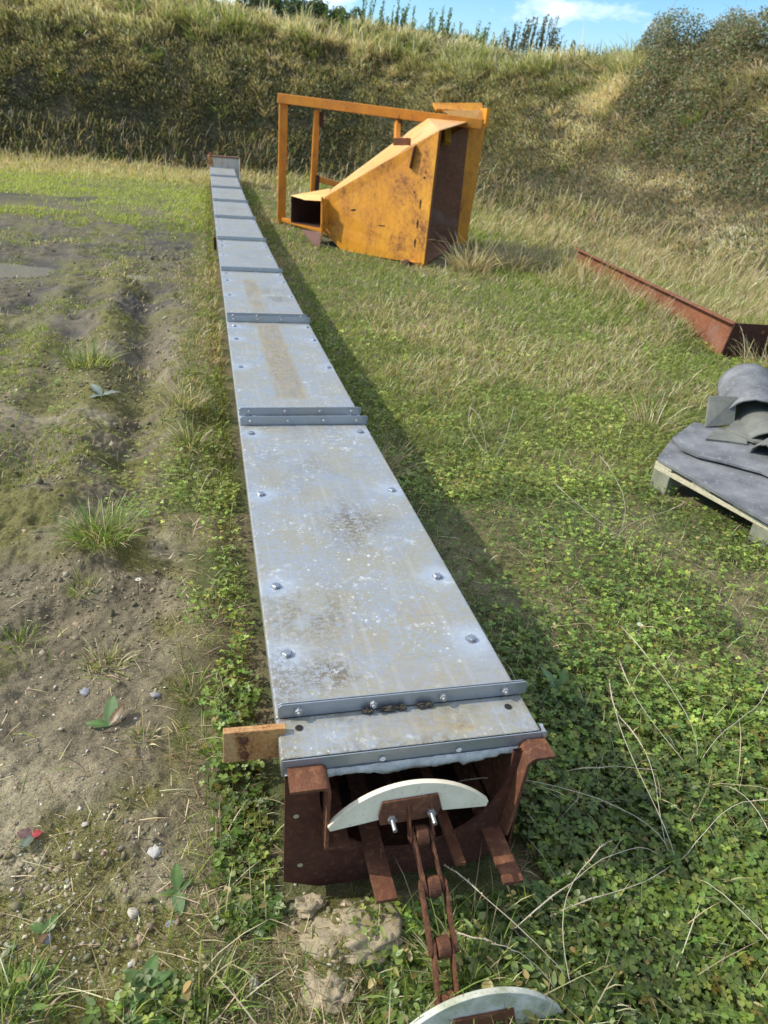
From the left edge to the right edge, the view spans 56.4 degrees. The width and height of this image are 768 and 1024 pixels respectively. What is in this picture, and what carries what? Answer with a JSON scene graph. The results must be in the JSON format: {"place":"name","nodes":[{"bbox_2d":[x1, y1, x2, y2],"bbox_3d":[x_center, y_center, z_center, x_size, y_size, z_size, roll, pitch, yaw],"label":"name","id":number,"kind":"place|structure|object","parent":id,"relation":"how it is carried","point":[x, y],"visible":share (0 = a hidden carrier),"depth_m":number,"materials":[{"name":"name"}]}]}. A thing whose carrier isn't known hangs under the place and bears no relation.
{"place":"outdoors","nodes":[
{"label":"outdoors","id":0,"kind":"place"},
{"bbox_2d":[0,144,767,1023],"bbox_3d":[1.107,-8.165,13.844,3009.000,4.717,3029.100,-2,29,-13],"label":"ground","id":1,"kind":"structure","parent":0,"point":[28,550],"depth_m":2.50,"materials":[{"name":"green plant"}]},
{"bbox_2d":[0,619,53,653],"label":"grass tuft","id":2,"kind":"object","parent":1,"relation":"on","point":[21,640],"visible":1,"depth_m":2.06,"materials":[{"name":"green plant"}]},
{"bbox_2d":[0,263,54,277],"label":"puddle water","id":3,"kind":"structure","parent":1,"relation":"on","point":[6,270],"depth_m":7.15,"materials":[{"name":"grey liquid"}]},
{"bbox_2d":[17,827,42,848],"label":"dock plant","id":4,"kind":"object","parent":1,"relation":"on","point":[25,835],"visible":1,"depth_m":1.47,"materials":[{"name":"green plant"}]},
{"bbox_2d":[0,923,80,1023],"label":"grass tuft","id":5,"kind":"object","parent":1,"relation":"on","point":[35,995],"visible":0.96,"depth_m":1.18,"materials":[{"name":"green plant"}]},
{"bbox_2d":[30,913,58,945],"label":"dock plant","id":6,"kind":"object","parent":1,"relation":"on","point":[38,928],"visible":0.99,"depth_m":1.31,"materials":[{"name":"green plant"}]},
{"bbox_2d":[44,932,53,945],"bbox_3d":[-0.609,0.774,1.299,0.021,0.009,0.022,18,31,23],"label":"stone","id":7,"kind":"object","parent":1,"relation":"on","point":[49,939],"visible":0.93,"depth_m":1.30,"materials":[{"name":"grey stone"}]},
{"bbox_2d":[49,564,108,598],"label":"grass tuft","id":8,"kind":"object","parent":1,"relation":"on","point":[86,582],"visible":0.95,"depth_m":2.31,"materials":[{"name":"green plant"}]},
{"bbox_2d":[79,688,89,695],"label":"stone","id":9,"kind":"object","parent":1,"relation":"on","point":[84,691],"visible":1,"depth_m":1.89,"materials":[{"name":"white stone"}]},
{"bbox_2d":[81,822,88,826],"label":"stone","id":10,"kind":"object","parent":1,"relation":"on","point":[84,824],"visible":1,"depth_m":1.52,"materials":[{"name":"beige stone"}]},
{"bbox_2d":[41,334,130,370],"bbox_3d":[-1.782,-0.964,4.351,0.587,0.165,0.557,-2,29,-13],"label":"grass tuft","id":11,"kind":"object","parent":1,"relation":"on","point":[77,363],"visible":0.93,"depth_m":4.35,"materials":[{"name":"green plant"}]},
{"bbox_2d":[24,490,158,564],"bbox_3d":[-0.982,0.021,2.475,0.456,0.134,0.475,16,30,20],"label":"grass tuft","id":12,"kind":"object","parent":1,"relation":"on","point":[118,524],"visible":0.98,"depth_m":2.48,"materials":[{"name":"green plant"}]},
{"bbox_2d":[63,630,141,681],"bbox_3d":[-0.763,0.397,1.976,0.254,0.074,0.208,13,29,15],"label":"grass tuft","id":13,"kind":"object","parent":1,"relation":"on","point":[104,654],"visible":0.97,"depth_m":1.99,"materials":[{"name":"green plant"}]},
{"bbox_2d":[90,384,118,397],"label":"dock plant","id":14,"kind":"object","parent":1,"relation":"on","point":[97,389],"visible":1,"depth_m":3.95,"materials":[{"name":"green plant"}]},
{"bbox_2d":[86,695,123,726],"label":"dock plant","id":15,"kind":"object","parent":1,"relation":"on","point":[112,711],"visible":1,"depth_m":1.78,"materials":[{"name":"green plant"}]},
{"bbox_2d":[127,958,136,967],"bbox_3d":[-0.446,0.797,1.267,0.012,0.007,0.019,27,35,35],"label":"stone","id":16,"kind":"object","parent":1,"relation":"on","point":[130,963],"visible":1,"depth_m":1.26,"materials":[{"name":"white stone"}]},
{"bbox_2d":[127,907,138,919],"bbox_3d":[-0.473,0.754,1.350,0.027,0.010,0.020,22,32,29],"label":"stone","id":17,"kind":"object","parent":1,"relation":"on","point":[134,913],"visible":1,"depth_m":1.35,"materials":[{"name":"white stone"}]},
{"bbox_2d":[128,275,148,280],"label":"puddle water","id":18,"kind":"structure","parent":1,"relation":"on","point":[141,277],"depth_m":7.29,"materials":[{"name":"grey liquid"}]},
{"bbox_2d":[136,934,142,944],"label":"stone","id":19,"kind":"object","parent":1,"relation":"on","point":[138,937],"visible":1,"depth_m":1.31,"materials":[{"name":"beige stone"}]},
{"bbox_2d":[111,714,171,749],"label":"grass tuft","id":20,"kind":"object","parent":1,"relation":"on","point":[139,731],"visible":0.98,"depth_m":1.74,"materials":[{"name":"beige plant"}]},
{"bbox_2d":[121,953,171,1009],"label":"dock plant","id":21,"kind":"object","parent":1,"relation":"on","point":[152,962],"visible":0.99,"depth_m":1.21,"materials":[{"name":"green plant"}]},
{"bbox_2d":[147,844,161,858],"bbox_3d":[-0.471,0.697,1.472,0.029,0.013,0.028,20,32,27],"label":"stone","id":22,"kind":"object","parent":1,"relation":"on","point":[154,851],"visible":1,"depth_m":1.47,"materials":[{"name":"white stone"}]},
{"bbox_2d":[150,692,161,697],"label":"stone","id":23,"kind":"object","parent":1,"relation":"on","point":[155,695],"visible":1,"depth_m":1.87,"materials":[{"name":"white stone"}]},
{"bbox_2d":[165,920,174,926],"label":"stone","id":24,"kind":"object","parent":1,"relation":"on","point":[172,921],"visible":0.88,"depth_m":1.34,"materials":[{"name":"grey stone"}]},
{"bbox_2d":[162,863,193,916],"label":"dock plant","id":25,"kind":"object","parent":1,"relation":"on","point":[176,877],"visible":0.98,"depth_m":1.40,"materials":[{"name":"green plant"}]},
{"bbox_2d":[146,379,221,411],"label":"grass tuft","id":26,"kind":"object","parent":1,"relation":"on","point":[194,399],"visible":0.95,"depth_m":3.80,"materials":[{"name":"green plant"}]},
{"bbox_2d":[146,418,223,451],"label":"grass tuft","id":27,"kind":"object","parent":1,"relation":"on","point":[184,436],"visible":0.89,"depth_m":3.40,"materials":[{"name":"green plant"}]},
{"bbox_2d":[0,235,373,1023],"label":"soil crumbs","id":28,"kind":"object","parent":1,"relation":"on","point":[16,905],"visible":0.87,"depth_m":2.05,"materials":[{"name":"soil"}]},
{"bbox_2d":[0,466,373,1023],"bbox_3d":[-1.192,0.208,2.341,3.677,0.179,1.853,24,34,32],"label":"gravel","id":29,"kind":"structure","parent":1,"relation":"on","point":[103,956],"depth_m":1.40,"materials":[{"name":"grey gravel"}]},
{"bbox_2d":[161,663,228,703],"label":"grass tuft","id":30,"kind":"object","parent":1,"relation":"on","point":[183,701],"visible":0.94,"depth_m":1.89,"materials":[{"name":"green plant"}]},
{"bbox_2d":[136,925,271,1023],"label":"grass tuft","id":31,"kind":"object","parent":1,"relation":"on","point":[200,972],"visible":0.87,"depth_m":1.22,"materials":[{"name":"green plant"}]},
{"bbox_2d":[0,291,413,1023],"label":"moss","id":32,"kind":"object","parent":1,"relation":"on","point":[118,855],"visible":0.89,"depth_m":1.34,"materials":[{"name":"green plant"}]},
{"bbox_2d":[250,974,257,988],"bbox_3d":[-0.228,0.822,1.254,0.016,0.009,0.026,0,28,-9],"label":"stone","id":33,"kind":"object","parent":1,"relation":"on","point":[255,984],"visible":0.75,"depth_m":1.25,"materials":[{"name":"grey stone"}]},
{"bbox_2d":[294,892,326,919],"bbox_3d":[-0.140,0.762,1.373,0.063,0.064,0.063,-2,29,-13],"label":"earth clod","id":34,"kind":"object","parent":1,"relation":"on","point":[306,906],"visible":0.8,"depth_m":1.36,"materials":[{"name":"soil"}]},
{"bbox_2d":[298,964,355,1017],"bbox_3d":[-0.097,0.828,1.258,0.117,0.064,0.118,-2,29,-13],"label":"earth clod","id":35,"kind":"object","parent":1,"relation":"on","point":[333,993],"visible":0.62,"depth_m":1.23,"materials":[{"name":"soil"}]},
{"bbox_2d":[299,899,403,979],"bbox_3d":[-0.057,0.788,1.319,0.196,0.090,0.154,-2,29,-13],"label":"earth clod","id":36,"kind":"object","parent":1,"relation":"on","point":[373,943],"visible":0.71,"depth_m":1.30,"materials":[{"name":"soil"}]},
{"bbox_2d":[207,152,555,903],"bbox_3d":[-1.695,-3.389,8.392,0.682,0.786,16.731,-2,29,-13],"label":"chain conveyor","id":37,"kind":"object","parent":1,"relation":"on","point":[363,602],"visible":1,"depth_m":1.65,"materials":[{"name":"metal"}]},
{"bbox_2d":[362,706,373,714],"bbox_3d":[-0.031,0.388,1.395,0.026,0.018,0.016,-2,29,-13],"label":"soil lump","id":38,"kind":"object","parent":37,"relation":"on","point":[367,710],"visible":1,"depth_m":1.39,"materials":[{"name":"brown soil"}]},
{"bbox_2d":[377,705,399,711],"bbox_3d":[0.008,0.386,1.404,0.047,0.016,0.016,-2,29,-13],"label":"soil lump","id":39,"kind":"object","parent":37,"relation":"on","point":[390,708],"visible":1,"depth_m":1.40,"materials":[{"name":"brown soil"}]},
{"bbox_2d":[398,703,406,711],"bbox_3d":[0.036,0.384,1.410,0.019,0.017,0.015,-2,29,-13],"label":"soil lump","id":40,"kind":"object","parent":37,"relation":"on","point":[402,707],"visible":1,"depth_m":1.41,"materials":[{"name":"brown soil"}]},
{"bbox_2d":[416,701,434,708],"bbox_3d":[0.082,0.384,1.422,0.038,0.016,0.014,-2,29,-13],"label":"soil lump","id":41,"kind":"object","parent":37,"relation":"on","point":[423,705],"visible":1,"depth_m":1.42,"materials":[{"name":"brown soil"}]},
{"bbox_2d":[327,779,562,1023],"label":"drag chain","id":42,"kind":"object","parent":37,"relation":"hanging from","point":[408,801],"visible":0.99,"depth_m":1.28,"materials":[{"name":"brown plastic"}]},
{"bbox_2d":[0,267,767,1023],"bbox_3d":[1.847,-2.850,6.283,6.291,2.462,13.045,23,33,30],"label":"clover patch","id":43,"kind":"object","parent":1,"relation":"on","point":[578,1003],"visible":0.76,"depth_m":1.66,"materials":[{"name":"green plant"}]},
{"bbox_2d":[0,155,767,1023],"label":"short grass","id":44,"kind":"structure","parent":1,"relation":"on","point":[584,371],"depth_m":5.07,"materials":[{"name":"green plant"}]},
{"bbox_2d":[277,93,490,266],"bbox_3d":[-0.237,-4.609,9.750,3.152,1.977,2.783,7,28,4],"label":"feed hopper","id":45,"kind":"object","parent":1,"relation":"on","point":[398,197],"visible":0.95,"depth_m":9.62,"materials":[{"name":"orange paint"}]},
{"bbox_2d":[0,107,767,426],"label":"tall dry grass","id":46,"kind":"structure","parent":1,"relation":"on","point":[727,270],"depth_m":11.51,"materials":[{"name":"beige plant"}]},
{"bbox_2d":[0,320,767,1023],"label":"dead grass litter","id":47,"kind":"object","parent":1,"relation":"on","point":[292,976],"visible":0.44,"depth_m":1.53,"materials":[{"name":"beige plant"}]},
{"bbox_2d":[3,363,767,1023],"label":"broadleaf weeds","id":48,"kind":"object","parent":1,"relation":"on","point":[487,981],"visible":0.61,"depth_m":1.35,"materials":[{"name":"green plant"}]},
{"bbox_2d":[382,437,446,477],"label":"grass tuft","id":49,"kind":"object","parent":1,"relation":"on","point":[393,466],"visible":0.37,"depth_m":3.27,"materials":[{"name":"green plant"}]},
{"bbox_2d":[392,886,551,1023],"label":"grass tuft","id":50,"kind":"object","parent":1,"relation":"on","point":[487,947],"visible":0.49,"depth_m":1.28,"materials":[{"name":"green plant"}]},
{"bbox_2d":[421,228,544,273],"bbox_3d":[1.164,-3.220,8.760,1.473,0.551,1.453,-2,29,-13],"label":"grass tuft","id":51,"kind":"object","parent":1,"relation":"on","point":[463,264],"visible":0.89,"depth_m":8.74,"materials":[{"name":"beige plant"}]},
{"bbox_2d":[468,405,514,460],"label":"dry stalk clump","id":52,"kind":"object","parent":1,"relation":"on","point":[483,429],"visible":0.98,"depth_m":3.64,"materials":[{"name":"beige plant"}]},
{"bbox_2d":[469,232,549,273],"bbox_3d":[1.536,-3.322,9.125,1.385,0.438,1.449,-2,29,-13],"label":"grass tuft","id":53,"kind":"object","parent":1,"relation":"on","point":[508,261],"visible":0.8,"depth_m":9.14,"materials":[{"name":"beige plant"}]},
{"bbox_2d":[444,838,612,990],"bbox_3d":[0.297,0.759,1.321,0.370,0.125,0.228,-2,29,-13],"label":"dry stalk clump","id":54,"kind":"object","parent":1,"relation":"on","point":[484,938],"visible":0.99,"depth_m":1.28,"materials":[{"name":"beige plant"}]},
{"bbox_2d":[531,877,578,924],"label":"dock plant","id":55,"kind":"object","parent":1,"relation":"on","point":[536,884],"visible":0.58,"depth_m":1.41,"materials":[{"name":"green plant"}]},
{"bbox_2d":[540,666,590,703],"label":"dock plant","id":56,"kind":"object","parent":1,"relation":"on","point":[562,677],"visible":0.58,"depth_m":2.00,"materials":[{"name":"green plant"}]},
{"bbox_2d":[460,680,767,938],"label":"dry stalk clump","id":57,"kind":"object","parent":1,"relation":"on","point":[563,889],"visible":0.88,"depth_m":1.49,"materials":[{"name":"beige plant"}]},
{"bbox_2d":[553,455,682,537],"bbox_3d":[0.987,-0.076,3.062,0.447,0.161,0.432,-15,34,-33],"label":"dry stalk clump","id":58,"kind":"object","parent":1,"relation":"on","point":[624,502],"visible":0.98,"depth_m":2.97,"materials":[{"name":"beige plant"}]},
{"bbox_2d":[625,743,661,757],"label":"dock plant","id":59,"kind":"object","parent":1,"relation":"on","point":[650,751],"visible":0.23,"depth_m":1.79,"materials":[{"name":"green plant"}]},
{"bbox_2d":[612,372,704,433],"bbox_3d":[1.608,-0.647,4.162,0.524,0.308,0.589,-13,33,-30],"label":"grass tuft","id":60,"kind":"object","parent":1,"relation":"on","point":[646,417],"visible":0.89,"depth_m":4.16,"materials":[{"name":"green plant"}]},
{"bbox_2d":[564,628,767,828],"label":"dry stalk clump","id":61,"kind":"object","parent":1,"relation":"on","point":[623,672],"visible":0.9,"depth_m":1.78,"materials":[{"name":"beige plant"}]},
{"bbox_2d":[575,248,767,360],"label":"rusty trough","id":62,"kind":"object","parent":1,"relation":"on","point":[713,326],"visible":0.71,"depth_m":6.17,"materials":[{"name":"brown metal"}]},
{"bbox_2d":[650,461,767,551],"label":"wooden pallet","id":63,"kind":"object","parent":1,"relation":"on","point":[664,476],"visible":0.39,"depth_m":3.14,"materials":[{"name":"brown wood"}]},
{"bbox_2d":[657,439,767,523],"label":"flat sheet","id":64,"kind":"object","parent":63,"relation":"on","point":[744,490],"visible":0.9,"depth_m":3.13,"materials":[{"name":"grey concrete"}]},
{"bbox_2d":[672,422,767,476],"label":"flat sheet","id":65,"kind":"object","parent":64,"relation":"on","point":[691,439],"visible":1,"depth_m":3.36,"materials":[{"name":"grey concrete"}]},
{"bbox_2d":[704,396,736,426],"bbox_3d":[1.711,-0.508,3.641,0.162,0.141,0.131,6,28,2],"label":"sheet fragment","id":66,"kind":"object","parent":65,"relation":"on","point":[719,412],"visible":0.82,"depth_m":3.64,"materials":[{"name":"grey concrete"}]},
{"bbox_2d":[706,429,746,444],"bbox_3d":[1.666,-0.366,3.485,0.189,0.025,0.150,14,29,17],"label":"sheet fragment","id":67,"kind":"object","parent":65,"relation":"on","point":[721,435],"visible":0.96,"depth_m":3.46,"materials":[{"name":"grey concrete"}]},
{"bbox_2d":[725,418,767,443],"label":"sheet fragment","id":68,"kind":"object","parent":65,"relation":"on","point":[736,427],"visible":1,"depth_m":3.51,"materials":[{"name":"grey concrete"}]},
{"bbox_2d":[716,363,767,409],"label":"ridge tile","id":69,"kind":"object","parent":68,"relation":"on","point":[742,383],"visible":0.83,"depth_m":3.81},
{"bbox_2d":[734,400,767,442],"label":"ridge tile","id":70,"kind":"object","parent":65,"relation":"on","point":[752,416],"visible":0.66,"depth_m":3.60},
{"bbox_2d":[748,438,767,452],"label":"ridge tile","id":71,"kind":"object","parent":65,"relation":"on","point":[759,445],"visible":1,"depth_m":3.32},
{"bbox_2d":[700,323,767,368],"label":"grass tuft","id":72,"kind":"object","parent":1,"relation":"on","point":[759,359],"visible":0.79,"depth_m":5.64,"materials":[{"name":"beige plant"}]},
{"bbox_2d":[0,0,767,275],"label":"embankment","id":73,"kind":"structure","parent":0,"point":[79,114],"depth_m":17.74,"materials":[{"name":"green plant"}]},
{"bbox_2d":[200,0,361,22],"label":"shrub","id":74,"kind":"object","parent":73,"relation":"on","point":[318,7],"visible":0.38,"depth_m":20.55,"materials":[{"name":"green plant"}]},
{"bbox_2d":[323,0,345,27],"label":"nettle","id":75,"kind":"object","parent":73,"relation":"on","point":[342,8],"visible":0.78,"depth_m":20.19,"materials":[{"name":"green plant"}]},
{"bbox_2d":[335,14,352,25],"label":"nettle","id":76,"kind":"object","parent":73,"relation":"on","point":[346,20],"visible":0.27,"depth_m":20.29,"materials":[{"name":"green plant"}]},
{"bbox_2d":[353,0,384,25],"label":"nettle","id":77,"kind":"object","parent":73,"relation":"on","point":[370,11],"visible":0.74,"depth_m":20.30,"materials":[{"name":"green plant"}]},
{"bbox_2d":[361,15,388,24],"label":"nettle","id":78,"kind":"object","parent":73,"relation":"on","point":[382,22],"visible":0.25,"depth_m":20.78,"materials":[{"name":"green plant"}]},
{"bbox_2d":[0,0,767,281],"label":"bank grass","id":79,"kind":"structure","parent":73,"relation":"on","point":[297,35],"depth_m":17.86,"materials":[{"name":"green plant"}]},
{"bbox_2d":[0,0,767,277],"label":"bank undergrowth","id":80,"kind":"object","parent":73,"relation":"on","point":[469,85],"visible":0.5,"depth_m":17.81,"materials":[{"name":"green plant"}]},
{"bbox_2d":[0,0,767,286],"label":"bank tussocks","id":81,"kind":"object","parent":73,"relation":"on","point":[269,28],"visible":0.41,"depth_m":17.56,"materials":[{"name":"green plant"}]},
{"bbox_2d":[386,6,416,29],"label":"nettle","id":82,"kind":"object","parent":73,"relation":"on","point":[403,19],"visible":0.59,"depth_m":20.50,"materials":[{"name":"green plant"}]},
{"bbox_2d":[391,0,415,31],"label":"nettle","id":83,"kind":"object","parent":73,"relation":"on","point":[395,18],"visible":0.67,"depth_m":20.31,"materials":[{"name":"green plant"}]},
{"bbox_2d":[421,24,444,37],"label":"nettle","id":84,"kind":"object","parent":73,"relation":"on","point":[430,28],"visible":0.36,"depth_m":20.42,"materials":[{"name":"green plant"}]},
{"bbox_2d":[426,5,452,38],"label":"nettle","id":85,"kind":"object","parent":73,"relation":"on","point":[432,19],"visible":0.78,"depth_m":20.32,"materials":[{"name":"green plant"}]},
{"bbox_2d":[437,18,462,40],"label":"nettle","id":86,"kind":"object","parent":73,"relation":"on","point":[448,29],"visible":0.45,"depth_m":20.57,"materials":[{"name":"green plant"}]},
{"bbox_2d":[455,27,485,44],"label":"nettle","id":87,"kind":"object","parent":73,"relation":"on","point":[456,37],"visible":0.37,"depth_m":20.40,"materials":[{"name":"green plant"}]},
{"bbox_2d":[466,20,490,46],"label":"nettle","id":88,"kind":"object","parent":73,"relation":"on","point":[484,31],"visible":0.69,"depth_m":20.37,"materials":[{"name":"green plant"}]},
{"bbox_2d":[472,32,505,51],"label":"nettle","id":89,"kind":"object","parent":73,"relation":"on","point":[499,41],"visible":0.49,"depth_m":20.29,"materials":[{"name":"green plant"}]},
{"bbox_2d":[501,27,510,53],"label":"tall weed","id":90,"kind":"object","parent":73,"relation":"on","point":[506,41],"visible":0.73,"depth_m":20.01,"materials":[{"name":"green plant"}]},
{"bbox_2d":[508,22,527,54],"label":"tall weed","id":91,"kind":"object","parent":73,"relation":"on","point":[513,40],"visible":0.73,"depth_m":20.06,"materials":[{"name":"green plant"}]},
{"bbox_2d":[516,14,535,54],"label":"tall weed","id":92,"kind":"object","parent":73,"relation":"on","point":[526,36],"visible":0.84,"depth_m":19.80,"materials":[{"name":"green plant"}]},
{"bbox_2d":[526,22,544,52],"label":"tall weed","id":93,"kind":"object","parent":73,"relation":"on","point":[536,41],"visible":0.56,"depth_m":19.83,"materials":[{"name":"green plant"}]},
{"bbox_2d":[530,14,558,50],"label":"tall weed","id":94,"kind":"object","parent":73,"relation":"on","point":[544,31],"visible":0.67,"depth_m":19.81,"materials":[{"name":"green plant"}]},
{"bbox_2d":[543,17,561,52],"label":"tall weed","id":95,"kind":"object","parent":73,"relation":"on","point":[550,36],"visible":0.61,"depth_m":19.75,"materials":[{"name":"green plant"}]},
{"bbox_2d":[554,28,574,53],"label":"tall weed","id":96,"kind":"object","parent":73,"relation":"on","point":[560,42],"visible":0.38,"depth_m":19.74,"materials":[{"name":"green plant"}]},
{"bbox_2d":[554,40,576,54],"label":"tall weed","id":97,"kind":"object","parent":73,"relation":"on","point":[563,46],"visible":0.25,"depth_m":19.67,"materials":[{"name":"green plant"}]},
{"bbox_2d":[589,0,767,223],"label":"bramble thicket","id":98,"kind":"object","parent":73,"relation":"on","point":[735,38],"visible":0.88,"depth_m":13.48,"materials":[{"name":"green plant"}]},
{"bbox_2d":[197,0,767,54],"label":"sky","id":99,"kind":"structure","parent":0,"point":[606,20],"materials":[{"name":"blue"}]}
]}

